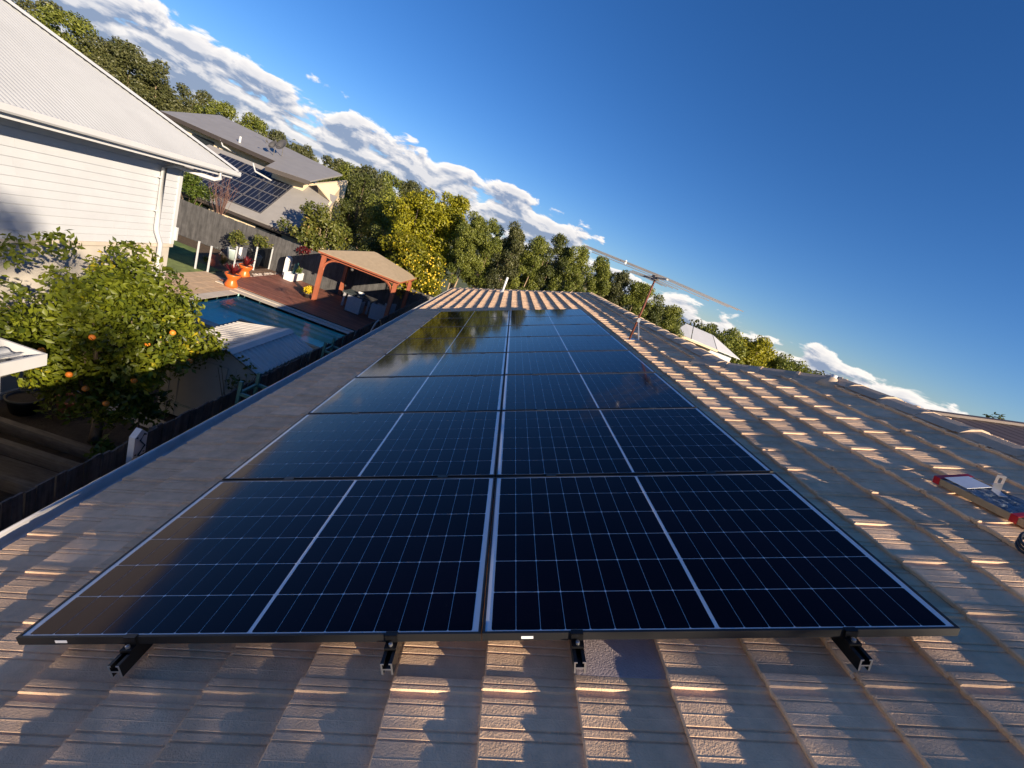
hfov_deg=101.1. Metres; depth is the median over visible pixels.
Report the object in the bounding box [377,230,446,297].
lemon tree
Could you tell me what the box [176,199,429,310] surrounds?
charcoal fence
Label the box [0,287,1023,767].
tiled house
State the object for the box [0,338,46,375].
patio roof
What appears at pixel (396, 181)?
gum tree
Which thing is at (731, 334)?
round tree
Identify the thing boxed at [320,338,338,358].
green steel stand
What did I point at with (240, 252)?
glass pool fence
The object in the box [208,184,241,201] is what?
rooftop panel
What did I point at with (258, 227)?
window
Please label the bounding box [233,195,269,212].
rooftop panel
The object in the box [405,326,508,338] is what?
solar panel
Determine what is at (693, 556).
solar panel
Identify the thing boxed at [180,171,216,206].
green shrub
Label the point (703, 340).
white roof house
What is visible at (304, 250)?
burgundy shrub
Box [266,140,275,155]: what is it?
satellite dish
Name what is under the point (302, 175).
cream house
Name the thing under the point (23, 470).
garden path
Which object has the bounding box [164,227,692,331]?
ground
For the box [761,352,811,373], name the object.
round tree
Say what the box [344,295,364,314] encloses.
wicker chair
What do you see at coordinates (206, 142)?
window
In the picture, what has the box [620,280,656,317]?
tree
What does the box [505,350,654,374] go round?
solar panel
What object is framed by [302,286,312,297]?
yellow flower pot
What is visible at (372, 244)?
dark conifer
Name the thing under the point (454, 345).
solar panel
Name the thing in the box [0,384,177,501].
garden bed
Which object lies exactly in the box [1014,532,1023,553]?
cable loop
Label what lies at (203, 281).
paving
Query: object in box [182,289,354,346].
swimming pool
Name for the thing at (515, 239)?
tree
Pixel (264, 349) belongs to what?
garden shed
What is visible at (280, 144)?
satellite dish
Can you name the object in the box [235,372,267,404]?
green steel stand
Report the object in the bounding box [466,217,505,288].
tree
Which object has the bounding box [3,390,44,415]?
plant pot
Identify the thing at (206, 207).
window
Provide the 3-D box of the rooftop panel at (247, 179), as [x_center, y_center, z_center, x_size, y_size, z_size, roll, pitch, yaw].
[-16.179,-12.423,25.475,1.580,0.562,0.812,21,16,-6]
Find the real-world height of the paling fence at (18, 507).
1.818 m
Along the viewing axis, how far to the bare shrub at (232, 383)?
8.15 m
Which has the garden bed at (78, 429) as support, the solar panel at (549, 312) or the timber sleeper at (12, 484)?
the timber sleeper at (12, 484)
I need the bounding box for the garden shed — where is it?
[157,321,311,415]
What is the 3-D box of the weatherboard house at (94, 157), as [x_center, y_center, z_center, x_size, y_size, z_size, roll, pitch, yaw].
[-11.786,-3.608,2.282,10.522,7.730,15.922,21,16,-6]
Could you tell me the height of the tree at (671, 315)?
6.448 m
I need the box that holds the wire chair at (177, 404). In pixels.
[163,400,192,419]
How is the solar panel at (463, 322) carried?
attached to the mounting rail at (132, 651)
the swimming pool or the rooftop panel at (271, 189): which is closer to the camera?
the swimming pool
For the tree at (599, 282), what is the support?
on the ground at (459, 284)
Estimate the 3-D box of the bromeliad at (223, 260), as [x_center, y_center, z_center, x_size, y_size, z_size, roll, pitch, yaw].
[-13.728,-5.918,20.101,0.648,0.515,0.592,31,18,29]
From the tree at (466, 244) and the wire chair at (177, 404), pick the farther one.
the tree at (466, 244)
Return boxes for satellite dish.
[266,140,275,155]
[275,139,286,155]
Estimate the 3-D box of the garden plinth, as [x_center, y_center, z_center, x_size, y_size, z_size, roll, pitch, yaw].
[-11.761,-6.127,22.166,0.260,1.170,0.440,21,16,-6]
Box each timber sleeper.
[0,417,93,459]
[0,438,79,472]
[0,472,36,494]
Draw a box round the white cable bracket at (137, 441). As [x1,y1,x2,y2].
[126,427,147,462]
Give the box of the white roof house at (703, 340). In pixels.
[660,324,739,361]
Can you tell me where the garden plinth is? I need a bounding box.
[282,256,292,274]
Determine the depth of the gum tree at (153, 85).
67.77 m
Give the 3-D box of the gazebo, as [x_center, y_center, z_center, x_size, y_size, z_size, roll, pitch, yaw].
[-7.250,-5.160,21.177,3.840,2.985,3.540,21,16,-6]
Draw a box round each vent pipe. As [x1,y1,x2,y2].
[499,277,507,292]
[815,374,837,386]
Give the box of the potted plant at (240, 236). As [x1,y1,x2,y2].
[227,229,248,259]
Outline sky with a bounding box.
[11,0,1023,421]
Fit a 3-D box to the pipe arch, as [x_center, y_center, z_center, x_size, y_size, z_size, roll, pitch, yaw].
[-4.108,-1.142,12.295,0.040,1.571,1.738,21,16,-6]
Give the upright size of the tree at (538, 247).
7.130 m
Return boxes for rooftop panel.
[183,176,214,188]
[193,168,224,182]
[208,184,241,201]
[217,177,252,194]
[218,153,245,168]
[231,171,261,186]
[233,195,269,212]
[238,164,270,179]
[243,187,278,204]
[254,180,287,197]
[263,174,292,190]
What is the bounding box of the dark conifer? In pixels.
[349,224,390,256]
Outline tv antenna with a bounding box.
[585,245,743,339]
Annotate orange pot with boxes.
[224,263,244,287]
[238,255,255,276]
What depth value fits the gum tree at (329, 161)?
71.91 m
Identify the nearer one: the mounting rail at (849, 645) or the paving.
the mounting rail at (849, 645)
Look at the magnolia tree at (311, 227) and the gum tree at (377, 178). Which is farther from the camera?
the gum tree at (377, 178)
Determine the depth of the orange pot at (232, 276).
17.21 m
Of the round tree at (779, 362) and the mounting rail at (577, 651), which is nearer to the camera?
the mounting rail at (577, 651)
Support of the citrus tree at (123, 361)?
on the garden bed at (78, 429)
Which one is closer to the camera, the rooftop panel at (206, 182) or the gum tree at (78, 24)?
the rooftop panel at (206, 182)
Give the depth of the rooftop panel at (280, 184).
26.14 m
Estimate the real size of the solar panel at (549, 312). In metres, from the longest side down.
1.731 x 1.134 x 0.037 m
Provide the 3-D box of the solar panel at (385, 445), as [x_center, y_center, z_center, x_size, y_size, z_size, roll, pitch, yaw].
[-0.968,0.436,3.204,1.730,0.035,1.134,-1,17,1]
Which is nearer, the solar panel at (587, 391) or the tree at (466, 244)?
the solar panel at (587, 391)
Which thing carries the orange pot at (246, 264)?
on the ground at (459, 284)
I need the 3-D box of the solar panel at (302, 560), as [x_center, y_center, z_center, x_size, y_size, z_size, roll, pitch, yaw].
[-0.976,0.778,2.101,1.730,0.037,1.135,-1,17,1]
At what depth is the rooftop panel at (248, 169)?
26.05 m
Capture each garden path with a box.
[0,455,57,485]
[78,391,164,427]
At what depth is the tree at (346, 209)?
28.52 m
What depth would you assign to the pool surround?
14.41 m
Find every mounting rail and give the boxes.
[107,326,442,676]
[380,325,492,674]
[524,316,585,672]
[570,315,872,670]
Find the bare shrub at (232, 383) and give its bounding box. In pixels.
[216,355,257,394]
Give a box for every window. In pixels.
[184,197,208,209]
[192,133,213,145]
[255,225,281,237]
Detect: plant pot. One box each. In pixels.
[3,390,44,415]
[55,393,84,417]
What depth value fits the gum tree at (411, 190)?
44.38 m
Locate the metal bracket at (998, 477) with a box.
[991,475,1006,485]
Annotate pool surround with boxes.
[215,318,320,353]
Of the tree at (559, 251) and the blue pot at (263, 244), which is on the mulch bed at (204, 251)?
the blue pot at (263, 244)
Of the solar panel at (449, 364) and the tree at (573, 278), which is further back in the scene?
the tree at (573, 278)
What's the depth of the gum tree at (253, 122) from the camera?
71.82 m
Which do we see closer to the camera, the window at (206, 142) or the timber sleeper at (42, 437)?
the timber sleeper at (42, 437)
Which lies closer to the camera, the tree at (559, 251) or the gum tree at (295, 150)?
the tree at (559, 251)
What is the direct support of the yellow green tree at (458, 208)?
on the ground at (459, 284)
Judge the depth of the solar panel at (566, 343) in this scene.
6.42 m
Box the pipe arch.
[370,320,381,331]
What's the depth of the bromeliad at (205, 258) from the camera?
19.42 m
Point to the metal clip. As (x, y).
(996, 489)
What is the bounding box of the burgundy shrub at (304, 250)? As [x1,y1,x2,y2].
[296,245,311,266]
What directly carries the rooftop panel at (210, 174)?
on the cream house at (302, 175)
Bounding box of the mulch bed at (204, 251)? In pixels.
[177,235,274,273]
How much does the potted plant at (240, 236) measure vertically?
1.619 m
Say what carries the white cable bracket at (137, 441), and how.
attached to the paling fence at (18, 507)
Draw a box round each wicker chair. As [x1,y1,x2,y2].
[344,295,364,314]
[368,303,385,319]
[378,303,396,313]
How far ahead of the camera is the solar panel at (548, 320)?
8.63 m
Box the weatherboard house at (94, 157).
[0,0,240,399]
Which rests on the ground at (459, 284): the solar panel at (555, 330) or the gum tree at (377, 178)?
the gum tree at (377, 178)
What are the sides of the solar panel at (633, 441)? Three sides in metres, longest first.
1.730 x 1.134 x 0.035 m
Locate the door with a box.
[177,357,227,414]
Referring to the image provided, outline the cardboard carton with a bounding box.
[932,474,1023,527]
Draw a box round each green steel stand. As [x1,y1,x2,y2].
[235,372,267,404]
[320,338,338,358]
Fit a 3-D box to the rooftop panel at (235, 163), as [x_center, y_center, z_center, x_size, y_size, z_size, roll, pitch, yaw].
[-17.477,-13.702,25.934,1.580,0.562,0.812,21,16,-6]
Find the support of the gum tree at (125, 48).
on the ground at (459, 284)
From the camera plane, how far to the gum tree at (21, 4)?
66.97 m
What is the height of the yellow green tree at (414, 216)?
7.277 m
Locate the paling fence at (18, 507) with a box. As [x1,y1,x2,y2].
[0,296,427,530]
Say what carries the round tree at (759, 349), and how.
on the ground at (459, 284)
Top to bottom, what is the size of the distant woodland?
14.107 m
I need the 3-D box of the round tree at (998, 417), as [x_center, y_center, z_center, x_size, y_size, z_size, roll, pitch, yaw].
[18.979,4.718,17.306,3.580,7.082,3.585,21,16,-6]
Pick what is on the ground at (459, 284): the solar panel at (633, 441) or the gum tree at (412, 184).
the gum tree at (412, 184)
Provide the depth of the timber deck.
19.12 m
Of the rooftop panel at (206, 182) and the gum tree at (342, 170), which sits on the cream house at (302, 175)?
the rooftop panel at (206, 182)
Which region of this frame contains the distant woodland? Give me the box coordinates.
[74,44,830,374]
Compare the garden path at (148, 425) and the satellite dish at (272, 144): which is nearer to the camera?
the garden path at (148, 425)
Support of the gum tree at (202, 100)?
on the ground at (459, 284)
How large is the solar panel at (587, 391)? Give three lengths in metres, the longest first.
1.730 x 1.134 x 0.036 m
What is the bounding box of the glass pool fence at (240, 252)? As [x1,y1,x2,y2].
[194,241,273,271]
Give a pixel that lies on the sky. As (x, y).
(846, 177)
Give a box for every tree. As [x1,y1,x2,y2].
[0,226,230,444]
[12,0,65,32]
[29,1,100,65]
[73,31,128,83]
[103,35,154,102]
[122,54,181,111]
[160,82,213,121]
[191,99,238,120]
[209,177,238,215]
[233,119,255,131]
[241,112,269,136]
[265,129,288,146]
[272,138,300,153]
[277,198,352,253]
[289,143,315,160]
[316,155,345,182]
[324,161,358,230]
[331,172,379,249]
[340,164,387,248]
[356,178,397,255]
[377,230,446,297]
[379,170,405,204]
[381,187,451,269]
[398,179,422,199]
[400,187,431,210]
[428,191,471,295]
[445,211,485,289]
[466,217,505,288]
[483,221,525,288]
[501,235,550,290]
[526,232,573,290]
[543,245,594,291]
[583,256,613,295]
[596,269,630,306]
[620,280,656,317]
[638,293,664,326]
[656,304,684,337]
[698,323,748,363]
[728,335,777,367]
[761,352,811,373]
[982,412,1004,422]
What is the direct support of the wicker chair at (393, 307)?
on the timber deck
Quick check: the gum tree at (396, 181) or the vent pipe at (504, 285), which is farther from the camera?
the gum tree at (396, 181)
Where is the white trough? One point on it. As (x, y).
(296, 274)
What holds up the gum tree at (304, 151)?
on the ground at (459, 284)
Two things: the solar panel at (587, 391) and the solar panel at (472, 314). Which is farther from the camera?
the solar panel at (472, 314)
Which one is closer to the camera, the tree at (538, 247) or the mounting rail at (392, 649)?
the mounting rail at (392, 649)
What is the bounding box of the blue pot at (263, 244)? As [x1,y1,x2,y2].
[253,234,273,266]
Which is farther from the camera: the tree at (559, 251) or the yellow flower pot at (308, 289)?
the tree at (559, 251)
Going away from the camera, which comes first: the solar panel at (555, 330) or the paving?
the solar panel at (555, 330)
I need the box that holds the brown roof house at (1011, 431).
[927,409,1023,445]
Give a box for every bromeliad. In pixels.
[201,256,212,261]
[217,254,229,264]
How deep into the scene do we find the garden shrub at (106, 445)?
6.53 m
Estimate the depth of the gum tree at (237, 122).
44.67 m
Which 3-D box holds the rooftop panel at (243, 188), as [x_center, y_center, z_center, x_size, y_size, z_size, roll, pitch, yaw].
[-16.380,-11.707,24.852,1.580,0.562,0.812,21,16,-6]
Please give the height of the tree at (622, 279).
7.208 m
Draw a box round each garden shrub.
[84,434,117,458]
[114,387,167,430]
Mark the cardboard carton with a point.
(1010, 507)
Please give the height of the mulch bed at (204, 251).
0.001 m
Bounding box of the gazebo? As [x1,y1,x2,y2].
[311,250,416,316]
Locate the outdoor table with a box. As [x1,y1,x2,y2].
[341,289,377,314]
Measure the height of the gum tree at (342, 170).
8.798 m
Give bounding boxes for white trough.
[283,263,303,281]
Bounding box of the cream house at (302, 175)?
[159,110,347,249]
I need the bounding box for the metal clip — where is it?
[991,483,1006,496]
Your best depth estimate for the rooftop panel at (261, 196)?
25.00 m
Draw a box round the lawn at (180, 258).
[166,240,220,272]
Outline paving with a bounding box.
[165,271,233,297]
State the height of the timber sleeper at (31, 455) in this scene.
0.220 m
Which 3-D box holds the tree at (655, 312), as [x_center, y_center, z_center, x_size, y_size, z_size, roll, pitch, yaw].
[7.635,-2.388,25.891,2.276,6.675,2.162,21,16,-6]
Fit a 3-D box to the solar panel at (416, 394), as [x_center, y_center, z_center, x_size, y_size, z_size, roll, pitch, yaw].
[-0.960,0.096,4.306,1.730,0.036,1.134,-1,17,1]
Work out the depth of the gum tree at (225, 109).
69.49 m
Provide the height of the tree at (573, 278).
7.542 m
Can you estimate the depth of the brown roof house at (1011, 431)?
9.54 m
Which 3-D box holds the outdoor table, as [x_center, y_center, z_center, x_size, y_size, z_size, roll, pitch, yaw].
[-7.774,-4.165,21.384,1.500,0.720,1.100,21,16,-6]
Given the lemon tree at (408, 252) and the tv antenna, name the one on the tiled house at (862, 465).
the tv antenna
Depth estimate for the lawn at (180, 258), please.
18.72 m
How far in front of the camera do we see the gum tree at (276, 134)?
72.22 m
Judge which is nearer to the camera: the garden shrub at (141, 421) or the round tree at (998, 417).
the garden shrub at (141, 421)
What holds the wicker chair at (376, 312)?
on the timber deck
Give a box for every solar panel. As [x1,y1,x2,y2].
[16,477,494,644]
[222,411,500,479]
[308,375,503,413]
[355,353,505,377]
[384,337,507,354]
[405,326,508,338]
[420,317,508,326]
[431,310,509,318]
[482,473,960,640]
[496,407,772,476]
[502,372,695,410]
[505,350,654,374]
[507,335,628,351]
[508,324,610,336]
[509,315,597,325]
[510,309,587,316]
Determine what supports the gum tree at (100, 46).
on the ground at (459, 284)
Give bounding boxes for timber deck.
[215,274,374,331]
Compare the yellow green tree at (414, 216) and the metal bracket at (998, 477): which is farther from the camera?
the yellow green tree at (414, 216)
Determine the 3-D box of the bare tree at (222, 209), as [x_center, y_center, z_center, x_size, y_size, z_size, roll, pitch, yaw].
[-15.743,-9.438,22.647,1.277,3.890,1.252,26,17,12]
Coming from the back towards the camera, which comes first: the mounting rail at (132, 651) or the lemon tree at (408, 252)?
the lemon tree at (408, 252)

